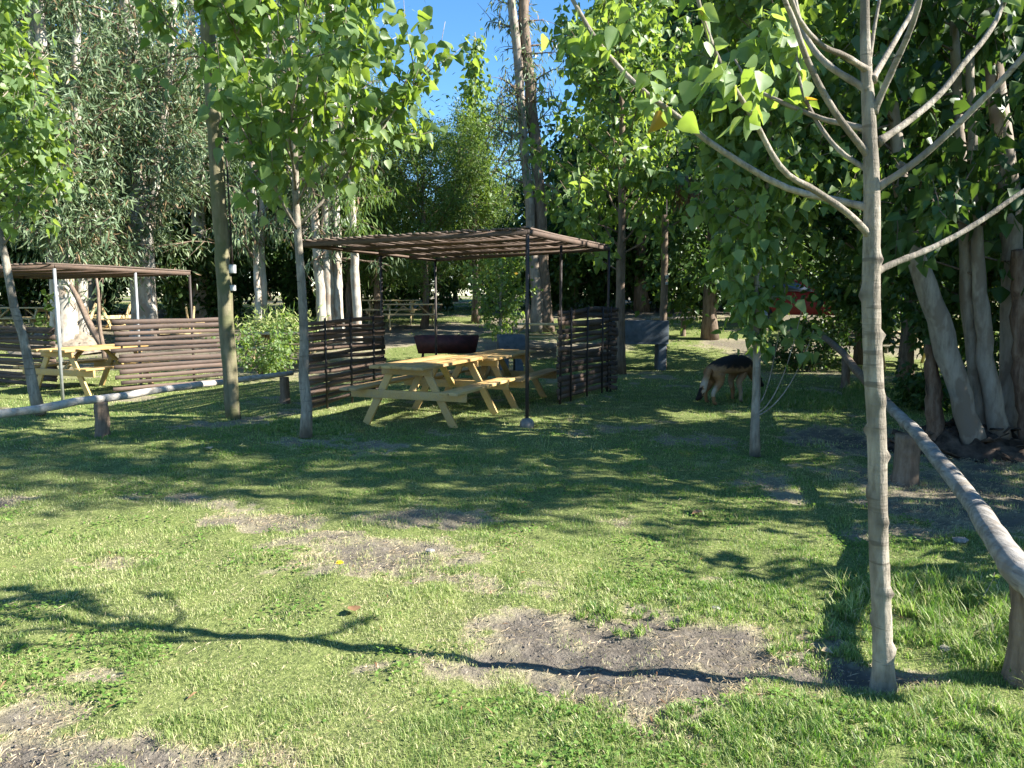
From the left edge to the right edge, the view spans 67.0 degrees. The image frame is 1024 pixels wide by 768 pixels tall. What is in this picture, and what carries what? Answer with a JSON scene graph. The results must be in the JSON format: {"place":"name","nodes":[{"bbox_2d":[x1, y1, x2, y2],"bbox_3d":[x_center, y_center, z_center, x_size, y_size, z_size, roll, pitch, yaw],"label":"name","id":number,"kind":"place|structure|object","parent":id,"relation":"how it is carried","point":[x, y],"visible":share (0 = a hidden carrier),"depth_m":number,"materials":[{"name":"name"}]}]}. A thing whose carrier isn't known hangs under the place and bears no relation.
{"place":"outdoors","nodes":[
{"label":"outdoors","id":0,"kind":"place"},
{"bbox_2d":[36,0,676,295],"label":"sky","id":1,"kind":"structure","parent":0,"point":[461,18],"materials":[{"name":"blue"}]},
{"bbox_2d":[497,334,524,370],"bbox_3d":[-0.021,-0.638,16.432,0.550,0.813,0.605,-1,6,-6],"label":"concrete barbecue","id":2,"kind":"object","parent":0,"point":[511,341],"visible":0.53,"depth_m":16.12,"materials":[{"name":"concrete"}]},
{"bbox_2d":[0,296,1023,767],"bbox_3d":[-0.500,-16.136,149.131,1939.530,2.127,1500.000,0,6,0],"label":"ground","id":3,"kind":"structure","parent":0,"point":[226,654],"depth_m":4.87,"materials":[{"name":"plant"}]},
{"bbox_2d":[0,264,17,310],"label":"leafy bush","id":4,"kind":"object","parent":3,"relation":"on","point":[3,286],"visible":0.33,"depth_m":25.46,"materials":[{"name":"green plant"}]},
{"bbox_2d":[0,307,49,334],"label":"picnic table","id":5,"kind":"object","parent":3,"relation":"on","point":[3,320],"visible":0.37,"depth_m":22.30,"materials":[{"name":"brown wood"}]},
{"bbox_2d":[1,0,68,199],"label":"eucalyptus tree","id":6,"kind":"object","parent":3,"relation":"on","point":[28,54],"visible":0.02,"depth_m":23.32,"materials":[{"name":"green plant"}]},
{"bbox_2d":[0,227,75,316],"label":"leafy bush","id":7,"kind":"object","parent":3,"relation":"on","point":[24,285],"visible":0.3,"depth_m":26.56,"materials":[{"name":"green plant"}]},
{"bbox_2d":[33,289,59,363],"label":"bush","id":8,"kind":"object","parent":3,"relation":"on","point":[47,307],"visible":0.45,"depth_m":14.70,"materials":[{"name":"green plant"}]},
{"bbox_2d":[0,0,94,415],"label":"poplar tree","id":9,"kind":"object","parent":3,"relation":"on","point":[23,82],"visible":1,"depth_m":10.28,"materials":[{"name":"green plant"}]},
{"bbox_2d":[5,0,111,314],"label":"eucalyptus tree","id":10,"kind":"object","parent":3,"relation":"on","point":[5,168],"depth_m":27.89,"materials":[{"name":"green plant"}]},
{"bbox_2d":[25,213,129,314],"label":"leafy bush","id":11,"kind":"object","parent":3,"relation":"on","point":[108,305],"visible":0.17,"depth_m":27.48,"materials":[{"name":"green plant"}]},
{"bbox_2d":[0,78,178,311],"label":"dense tree","id":12,"kind":"object","parent":3,"relation":"on","point":[119,193],"depth_m":27.72,"materials":[{"name":"green plant"}]},
{"bbox_2d":[68,284,113,361],"bbox_3d":[-9.581,-1.319,17.663,1.270,1.932,0.172,2,7,21],"label":"leaning log","id":13,"kind":"object","parent":3,"relation":"on","point":[88,321],"visible":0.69,"depth_m":17.64,"materials":[{"name":"brown wood"}]},
{"bbox_2d":[13,344,169,395],"bbox_3d":[-7.156,-0.247,13.280,1.609,0.799,1.762,2,7,21],"label":"picnic table","id":14,"kind":"object","parent":3,"relation":"on","point":[80,374],"visible":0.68,"depth_m":12.75,"materials":[{"name":"brown wood"}]},
{"bbox_2d":[0,0,186,354],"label":"eucalyptus tree","id":15,"kind":"object","parent":3,"relation":"on","point":[78,232],"visible":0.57,"depth_m":19.20,"materials":[{"name":"green plant"}]},
{"bbox_2d":[1,0,199,314],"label":"eucalyptus tree","id":16,"kind":"object","parent":3,"relation":"on","point":[91,286],"visible":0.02,"depth_m":24.59,"materials":[{"name":"green plant"}]},
{"bbox_2d":[95,278,106,361],"bbox_3d":[-8.853,-1.270,16.656,0.112,2.030,0.560,-5,8,-36],"label":"leaning log","id":17,"kind":"object","parent":3,"relation":"on","point":[101,338],"visible":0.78,"depth_m":16.64,"materials":[{"name":"brown wood"}]},
{"bbox_2d":[89,303,130,329],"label":"picnic table","id":18,"kind":"object","parent":3,"relation":"on","point":[111,317],"visible":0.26,"depth_m":23.28,"materials":[{"name":"yellow wood"}]},
{"bbox_2d":[0,262,222,399],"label":"pergola","id":19,"kind":"object","parent":3,"relation":"on","point":[55,272],"visible":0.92,"depth_m":13.23,"materials":[{"name":"brown wood"}]},
{"bbox_2d":[0,371,293,437],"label":"log rail","id":20,"kind":"object","parent":3,"relation":"on","point":[102,417],"visible":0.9,"depth_m":9.00,"materials":[{"name":"grey wood"}]},
{"bbox_2d":[27,0,275,336],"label":"eucalyptus tree","id":21,"kind":"object","parent":3,"relation":"on","point":[151,148],"visible":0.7,"depth_m":20.86,"materials":[{"name":"green plant"}]},
{"bbox_2d":[126,306,204,334],"bbox_3d":[-9.996,-1.845,22.435,1.839,0.799,1.613,-1,7,-12],"label":"picnic table","id":22,"kind":"object","parent":3,"relation":"on","point":[186,310],"visible":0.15,"depth_m":22.20,"materials":[{"name":"yellow wood"}]},
{"bbox_2d":[50,0,306,317],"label":"eucalyptus tree","id":23,"kind":"object","parent":3,"relation":"on","point":[189,6],"visible":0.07,"depth_m":24.68,"materials":[{"name":"green plant"}]},
{"bbox_2d":[108,213,251,318],"bbox_3d":[-10.789,-3.687,25.314,4.427,4.044,3.900,-3,7,-28],"label":"leafy bush","id":24,"kind":"object","parent":3,"relation":"on","point":[176,292],"visible":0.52,"depth_m":24.60,"materials":[{"name":"green plant"}]},
{"bbox_2d":[155,216,271,318],"bbox_3d":[-9.988,-3.666,25.959,3.587,3.719,4.072,6,9,44],"label":"leafy bush","id":25,"kind":"object","parent":3,"relation":"on","point":[212,283],"visible":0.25,"depth_m":25.49,"materials":[{"name":"green plant"}]},
{"bbox_2d":[200,9,240,419],"bbox_3d":[-3.692,-2.116,9.811,0.315,5.253,0.197,0,6,0],"label":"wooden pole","id":26,"kind":"object","parent":3,"relation":"on","point":[224,269],"visible":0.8,"depth_m":9.81,"materials":[{"name":"brown wood"}]},
{"bbox_2d":[149,35,294,313],"bbox_3d":[-10.456,-7.248,27.459,6.786,10.071,9.695,-1,7,-11],"label":"dense tree","id":27,"kind":"object","parent":3,"relation":"on","point":[187,225],"visible":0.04,"depth_m":26.44,"materials":[{"name":"green plant"}]},
{"bbox_2d":[187,179,313,300],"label":"dense tree","id":28,"kind":"object","parent":3,"relation":"on","point":[271,299],"depth_m":44.39,"materials":[{"name":"green plant"}]},
{"bbox_2d":[205,310,298,374],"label":"leafy bush","id":29,"kind":"object","parent":3,"relation":"on","point":[267,364],"visible":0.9,"depth_m":15.18,"materials":[{"name":"green plant"}]},
{"bbox_2d":[191,15,316,330],"bbox_3d":[-6.554,-5.579,19.985,3.397,9.164,3.524,0,6,0],"label":"eucalyptus tree","id":30,"kind":"object","parent":3,"relation":"on","point":[256,237],"visible":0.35,"depth_m":19.84,"materials":[{"name":"green plant"}]},
{"bbox_2d":[233,295,336,354],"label":"leafy bush","id":31,"kind":"object","parent":3,"relation":"on","point":[294,322],"visible":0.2,"depth_m":19.54,"materials":[{"name":"green plant"}]},
{"bbox_2d":[236,332,334,364],"bbox_3d":[-5.039,-0.773,17.623,1.860,0.797,1.612,1,6,8],"label":"picnic table","id":32,"kind":"object","parent":3,"relation":"on","point":[265,335],"visible":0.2,"depth_m":17.34,"materials":[{"name":"yellow wood"}]},
{"bbox_2d":[206,74,368,310],"bbox_3d":[-9.174,-7.764,30.717,7.534,9.810,7.347,-4,8,-32],"label":"dense tree","id":33,"kind":"object","parent":3,"relation":"on","point":[283,268],"visible":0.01,"depth_m":30.00,"materials":[{"name":"green plant"}]},
{"bbox_2d":[233,206,347,315],"bbox_3d":[-7.640,-4.212,27.746,4.627,4.226,4.077,-3,7,-27],"label":"leafy bush","id":34,"kind":"object","parent":3,"relation":"on","point":[291,290],"visible":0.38,"depth_m":27.32,"materials":[{"name":"green plant"}]},
{"bbox_2d":[131,0,479,437],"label":"poplar tree","id":35,"kind":"object","parent":3,"relation":"on","point":[274,130],"visible":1,"depth_m":7.85,"materials":[{"name":"green plant"}]},
{"bbox_2d":[229,0,417,314],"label":"eucalyptus tree","id":36,"kind":"object","parent":3,"relation":"on","point":[289,194],"depth_m":27.48,"materials":[{"name":"green plant"}]},
{"bbox_2d":[235,4,415,343],"bbox_3d":[-4.809,-5.294,19.972,4.115,8.891,3.376,2,7,16],"label":"eucalyptus tree","id":37,"kind":"object","parent":3,"relation":"on","point":[327,269],"visible":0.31,"depth_m":20.00,"materials":[{"name":"green plant"}]},
{"bbox_2d":[280,54,396,307],"bbox_3d":[-7.475,-8.568,32.710,6.912,10.762,5.863,-3,7,-24],"label":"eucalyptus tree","id":38,"kind":"object","parent":3,"relation":"on","point":[344,304],"depth_m":33.17,"materials":[{"name":"green plant"}]},
{"bbox_2d":[287,1,416,347],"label":"eucalyptus tree","id":39,"kind":"object","parent":3,"relation":"on","point":[368,188],"visible":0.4,"depth_m":19.93,"materials":[{"name":"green plant"}]},
{"bbox_2d":[299,68,407,322],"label":"slender leaved tree","id":40,"kind":"object","parent":3,"relation":"on","point":[348,300],"visible":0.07,"depth_m":24.69,"materials":[{"name":"green plant"}]},
{"bbox_2d":[289,211,417,314],"bbox_3d":[-5.291,-4.363,28.047,4.887,4.463,4.306,-5,8,-36],"label":"leafy bush","id":41,"kind":"object","parent":3,"relation":"on","point":[388,295],"visible":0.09,"depth_m":28.18,"materials":[{"name":"green plant"}]},
{"bbox_2d":[347,605,360,613],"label":"fallen leaf","id":42,"kind":"object","parent":3,"relation":"on","point":[354,607],"visible":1,"depth_m":3.88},
{"bbox_2d":[337,71,443,322],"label":"slender leaved tree","id":43,"kind":"object","parent":3,"relation":"on","point":[376,294],"visible":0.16,"depth_m":24.20,"materials":[{"name":"green plant"}]},
{"bbox_2d":[362,300,420,324],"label":"picnic table","id":44,"kind":"object","parent":3,"relation":"on","point":[372,310],"visible":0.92,"depth_m":24.48,"materials":[{"name":"brown wood"}]},
{"bbox_2d":[383,304,443,330],"bbox_3d":[-2.984,-1.999,23.123,1.866,0.796,1.610,-1,7,-10],"label":"picnic table","id":45,"kind":"object","parent":3,"relation":"on","point":[390,315],"visible":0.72,"depth_m":22.76,"materials":[{"name":"brown wood"}]},
{"bbox_2d":[385,218,443,308],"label":"leafy bush","id":46,"kind":"object","parent":3,"relation":"on","point":[403,298],"visible":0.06,"depth_m":31.15,"materials":[{"name":"green plant"}]},
{"bbox_2d":[392,173,441,297],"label":"dense tree","id":47,"kind":"object","parent":3,"relation":"on","point":[420,213],"visible":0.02,"depth_m":38.88,"materials":[{"name":"green plant"}]},
{"bbox_2d":[339,354,514,427],"bbox_3d":[-1.041,0.083,10.207,1.613,0.798,1.977,2,7,21],"label":"picnic table","id":48,"kind":"object","parent":3,"relation":"on","point":[414,371],"visible":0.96,"depth_m":9.74,"materials":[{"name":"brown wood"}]},
{"bbox_2d":[362,78,498,327],"bbox_3d":[-2.651,-5.335,23.330,4.108,7.408,4.655,-5,8,-40],"label":"slender leaved tree","id":49,"kind":"object","parent":3,"relation":"on","point":[417,162],"visible":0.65,"depth_m":22.95,"materials":[{"name":"green plant"}]},
{"bbox_2d":[396,217,493,310],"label":"leafy bush","id":50,"kind":"object","parent":3,"relation":"on","point":[443,300],"visible":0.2,"depth_m":30.40,"materials":[{"name":"green plant"}]},
{"bbox_2d":[414,335,478,356],"bbox_3d":[-1.361,-0.597,16.235,1.344,0.833,0.560,0,6,-3],"label":"barbecue grill","id":51,"kind":"object","parent":3,"relation":"on","point":[446,344],"visible":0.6,"depth_m":15.97,"materials":[{"name":"black metal"}]},
{"bbox_2d":[302,226,618,427],"bbox_3d":[-0.543,-0.927,11.779,3.436,2.530,4.207,2,7,21],"label":"pergola","id":52,"kind":"object","parent":3,"relation":"on","point":[454,245],"visible":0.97,"depth_m":11.67,"materials":[{"name":"brown wood"}]},
{"bbox_2d":[430,184,490,301],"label":"dense tree","id":53,"kind":"object","parent":3,"relation":"on","point":[455,299],"visible":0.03,"depth_m":42.24,"materials":[{"name":"green plant"}]},
{"bbox_2d":[442,28,510,321],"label":"poplar tree","id":54,"kind":"object","parent":3,"relation":"on","point":[471,91],"visible":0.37,"depth_m":24.82,"materials":[{"name":"green plant"}]},
{"bbox_2d":[408,73,547,322],"bbox_3d":[-1.161,-5.918,24.843,5.047,8.032,4.454,-4,8,-35],"label":"slender leaved tree","id":55,"kind":"object","parent":3,"relation":"on","point":[492,219],"visible":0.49,"depth_m":24.38,"materials":[{"name":"green plant"}]},
{"bbox_2d":[423,349,557,409],"bbox_3d":[-0.278,-0.081,12.074,1.613,0.799,1.967,2,7,21],"label":"picnic table","id":56,"kind":"object","parent":3,"relation":"on","point":[488,364],"visible":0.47,"depth_m":11.86,"materials":[{"name":"brown wood"}]},
{"bbox_2d":[456,213,530,306],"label":"leafy bush","id":57,"kind":"object","parent":3,"relation":"on","point":[489,282],"visible":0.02,"depth_m":32.51,"materials":[{"name":"green plant"}]},
{"bbox_2d":[0,397,997,767],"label":"leaf litter","id":58,"kind":"object","parent":3,"relation":"on","point":[380,627],"visible":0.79,"depth_m":3.65,"materials":[{"name":"plant"}]},
{"bbox_2d":[458,226,542,365],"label":"poplar sapling","id":59,"kind":"object","parent":3,"relation":"on","point":[497,267],"visible":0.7,"depth_m":17.41,"materials":[{"name":"green plant"}]},
{"bbox_2d":[0,302,1023,767],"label":"grass","id":60,"kind":"structure","parent":3,"relation":"on","point":[936,592],"depth_m":4.04,"materials":[{"name":"plant"}]},
{"bbox_2d":[0,425,1023,767],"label":"clover","id":61,"kind":"object","parent":3,"relation":"on","point":[502,757],"visible":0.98,"depth_m":3.90,"materials":[{"name":"green plant"}]},
{"bbox_2d":[0,404,1023,767],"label":"straw litter","id":62,"kind":"object","parent":3,"relation":"on","point":[498,610],"visible":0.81,"depth_m":3.72,"materials":[{"name":"plant"}]},
{"bbox_2d":[477,175,558,298],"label":"dense tree","id":63,"kind":"object","parent":3,"relation":"on","point":[510,217],"visible":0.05,"depth_m":38.09,"materials":[{"name":"green plant"}]},
{"bbox_2d":[468,0,579,332],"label":"eucalyptus tree","id":64,"kind":"object","parent":3,"relation":"on","point":[524,110],"visible":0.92,"depth_m":21.99,"materials":[{"name":"green plant"}]},
{"bbox_2d":[494,323,569,357],"bbox_3d":[0.589,-1.112,19.292,1.862,0.799,1.612,1,7,12],"label":"picnic table","id":65,"kind":"object","parent":3,"relation":"on","point":[547,328],"visible":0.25,"depth_m":18.99,"materials":[{"name":"brown wood"}]},
{"bbox_2d":[517,159,562,209],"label":"dense tree","id":66,"kind":"object","parent":3,"relation":"on","point":[545,175],"visible":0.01,"depth_m":40.64,"materials":[{"name":"green plant"}]},
{"bbox_2d":[483,179,608,306],"bbox_3d":[1.411,-5.735,33.230,6.362,5.811,5.606,-1,6,-6],"label":"leafy bush","id":67,"kind":"object","parent":3,"relation":"on","point":[522,200],"visible":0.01,"depth_m":32.04,"materials":[{"name":"green plant"}]},
{"bbox_2d":[509,233,592,308],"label":"leafy bush","id":68,"kind":"object","parent":3,"relation":"on","point":[553,301],"visible":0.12,"depth_m":29.96,"materials":[{"name":"green plant"}]},
{"bbox_2d":[520,209,642,310],"bbox_3d":[2.471,-4.735,29.518,5.166,4.719,4.552,0,6,4],"label":"leafy bush","id":69,"kind":"object","parent":3,"relation":"on","point":[569,280],"visible":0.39,"depth_m":29.16,"materials":[{"name":"green plant"}]},
{"bbox_2d":[544,124,618,304],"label":"dense tree","id":70,"kind":"object","parent":3,"relation":"on","point":[549,172],"visible":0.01,"depth_m":33.61,"materials":[{"name":"green plant"}]},
{"bbox_2d":[548,202,627,306],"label":"leafy bush","id":71,"kind":"object","parent":3,"relation":"on","point":[585,288],"depth_m":32.51,"materials":[{"name":"green plant"}]},
{"bbox_2d":[550,194,659,309],"bbox_3d":[3.925,-5.111,30.901,4.983,5.166,5.656,-3,7,-23],"label":"leafy bush","id":72,"kind":"object","parent":3,"relation":"on","point":[637,271],"visible":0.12,"depth_m":29.87,"materials":[{"name":"green plant"}]},
{"bbox_2d":[558,188,675,309],"bbox_3d":[5.417,-5.761,32.073,6.840,6.247,6.026,-4,7,-29],"label":"leafy bush","id":73,"kind":"object","parent":3,"relation":"on","point":[656,302],"depth_m":31.41,"materials":[{"name":"green plant"}]},
{"bbox_2d":[508,0,736,374],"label":"poplar tree","id":74,"kind":"object","parent":3,"relation":"on","point":[646,175],"visible":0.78,"depth_m":15.31,"materials":[{"name":"green plant"}]},
{"bbox_2d":[670,174,700,218],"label":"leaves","id":75,"kind":"object","parent":74,"relation":"hanging from","point":[693,195],"visible":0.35,"depth_m":15.13,"materials":[{"name":"green plant"}]},
{"bbox_2d":[571,84,675,294],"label":"dense tree","id":76,"kind":"object","parent":3,"relation":"on","point":[609,127],"depth_m":42.52,"materials":[{"name":"green plant"}]},
{"bbox_2d":[539,0,714,311],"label":"dense tree","id":77,"kind":"object","parent":3,"relation":"on","point":[639,292],"visible":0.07,"depth_m":29.12,"materials":[{"name":"green plant"}]},
{"bbox_2d":[609,320,668,370],"bbox_3d":[2.816,-0.856,17.313,1.250,1.129,0.605,0,6,0],"label":"concrete barbecue","id":78,"kind":"object","parent":3,"relation":"on","point":[648,332],"visible":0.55,"depth_m":16.99,"materials":[{"name":"concrete"}]},
{"bbox_2d":[660,199,668,368],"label":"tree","id":79,"kind":"object","parent":3,"relation":"on","point":[664,288],"visible":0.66,"depth_m":17.08,"materials":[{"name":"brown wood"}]},
{"bbox_2d":[651,316,698,335],"bbox_3d":[4.625,-1.606,22.013,1.316,0.643,0.200,0,6,4],"label":"log rail","id":80,"kind":"object","parent":3,"relation":"on","point":[683,333],"visible":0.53,"depth_m":21.95,"materials":[{"name":"brown wood"}]},
{"bbox_2d":[627,195,729,309],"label":"leafy bush","id":81,"kind":"object","parent":3,"relation":"on","point":[670,289],"visible":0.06,"depth_m":30.13,"materials":[{"name":"green plant"}]},
{"bbox_2d":[676,277,723,309],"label":"leafy bush","id":82,"kind":"object","parent":3,"relation":"on","point":[698,303],"depth_m":31.80,"materials":[{"name":"green plant"}]},
{"bbox_2d":[566,0,857,312],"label":"dense tree","id":83,"kind":"object","parent":3,"relation":"on","point":[813,262],"visible":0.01,"depth_m":27.35,"materials":[{"name":"green plant"}]},
{"bbox_2d":[606,0,833,339],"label":"dense tree","id":84,"kind":"object","parent":3,"relation":"on","point":[693,241],"visible":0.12,"depth_m":21.05,"materials":[{"name":"green plant"}]},
{"bbox_2d":[695,355,763,404],"bbox_3d":[3.334,-0.085,11.776,1.580,0.720,0.359,-5,8,-36],"label":"dog","id":85,"kind":"object","parent":3,"relation":"on","point":[732,366],"visible":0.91,"depth_m":11.57},
{"bbox_2d":[725,201,822,277],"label":"leafy bush","id":86,"kind":"object","parent":3,"relation":"on","point":[808,246],"depth_m":29.84,"materials":[{"name":"green plant"}]},
{"bbox_2d":[541,0,1023,695],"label":"young tree","id":87,"kind":"object","parent":3,"relation":"on","point":[789,38],"visible":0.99,"depth_m":3.01,"materials":[{"name":"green plant"}]},
{"bbox_2d":[658,0,913,456],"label":"poplar sapling","id":88,"kind":"object","parent":3,"relation":"on","point":[759,292],"visible":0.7,"depth_m":7.61,"materials":[{"name":"green plant"}]},
{"bbox_2d":[761,280,846,324],"bbox_3d":[9.293,-2.550,24.375,3.870,1.418,1.790,3,7,28],"label":"parked car","id":89,"kind":"object","parent":3,"relation":"on","point":[794,310],"visible":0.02,"depth_m":23.71,"materials":[{"name":"red paint"}]},
{"bbox_2d":[761,315,860,371],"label":"leafy bush","id":90,"kind":"object","parent":3,"relation":"on","point":[826,351],"visible":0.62,"depth_m":16.57,"materials":[{"name":"green plant"}]},
{"bbox_2d":[779,228,851,288],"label":"leafy bush","id":91,"kind":"object","parent":3,"relation":"on","point":[807,251],"visible":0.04,"depth_m":29.58,"materials":[{"name":"green plant"}]},
{"bbox_2d":[817,647,833,653],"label":"fallen leaf","id":92,"kind":"object","parent":3,"relation":"on","point":[825,649],"visible":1,"depth_m":3.45,"materials":[{"name":"plant"}]},
{"bbox_2d":[768,61,940,364],"bbox_3d":[7.978,-4.015,17.393,3.969,7.286,4.680,6,9,42],"label":"dense tree","id":93,"kind":"object","parent":3,"relation":"on","point":[857,349],"visible":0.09,"depth_m":17.59,"materials":[{"name":"green plant"}]},
{"bbox_2d":[822,335,890,399],"bbox_3d":[4.495,-0.005,10.479,0.511,1.021,7.050,2,7,21],"label":"log rail","id":94,"kind":"object","parent":3,"relation":"on","point":[848,363],"visible":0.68,"depth_m":11.46,"materials":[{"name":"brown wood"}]},
{"bbox_2d":[748,4,1022,378],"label":"dense tree","id":95,"kind":"object","parent":3,"relation":"on","point":[835,229],"visible":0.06,"depth_m":14.50,"materials":[{"name":"green plant"}]},
{"bbox_2d":[751,0,1023,462],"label":"eucalyptus tree","id":96,"kind":"object","parent":3,"relation":"on","point":[987,403],"visible":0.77,"depth_m":7.82,"materials":[{"name":"green plant"}]},
{"bbox_2d":[882,331,958,368],"bbox_3d":[8.897,-0.783,17.523,1.854,0.798,1.610,1,6,5],"label":"picnic table","id":97,"kind":"object","parent":3,"relation":"on","point":[886,351],"visible":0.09,"depth_m":17.02,"materials":[{"name":"brown wood"}]},
{"bbox_2d":[884,355,966,412],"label":"leafy bush","id":98,"kind":"object","parent":3,"relation":"on","point":[914,391],"visible":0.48,"depth_m":10.91,"materials":[{"name":"green plant"}]},
{"bbox_2d":[837,0,1023,374],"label":"dense tree","id":99,"kind":"object","parent":3,"relation":"on","point":[952,302],"visible":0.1,"depth_m":12.56,"materials":[{"name":"green plant"}]},
{"bbox_2d":[938,644,950,651],"bbox_3d":[1.990,1.216,3.558,0.054,0.026,0.054,-3,7,-28],"label":"stone","id":100,"kind":"object","parent":3,"relation":"on","point":[942,646],"visible":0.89,"depth_m":3.55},
{"bbox_2d":[886,400,1023,689],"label":"log rail","id":101,"kind":"object","parent":3,"relation":"on","point":[1005,550],"visible":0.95,"depth_m":3.92,"materials":[{"name":"grey wood"}]},
{"bbox_2d":[952,536,968,543],"bbox_3d":[2.931,1.021,5.051,0.100,0.042,0.097,0,6,0],"label":"stone","id":102,"kind":"object","parent":3,"relation":"on","point":[959,539],"visible":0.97,"depth_m":5.03,"materials":[{"name":"stone"}]},
{"bbox_2d":[972,572,1000,609],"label":"weed stalk","id":103,"kind":"object","parent":3,"relation":"on","point":[992,584],"visible":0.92,"depth_m":3.98,"materials":[{"name":"green plant"}]},
{"bbox_2d":[974,1,1023,208],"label":"dense tree","id":104,"kind":"object","parent":3,"relation":"on","point":[1018,133],"visible":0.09,"depth_m":11.30,"materials":[{"name":"green plant"}]},
{"bbox_2d":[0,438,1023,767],"bbox_3d":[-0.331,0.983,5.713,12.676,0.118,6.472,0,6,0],"label":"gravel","id":105,"kind":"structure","parent":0,"point":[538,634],"depth_m":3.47,"materials":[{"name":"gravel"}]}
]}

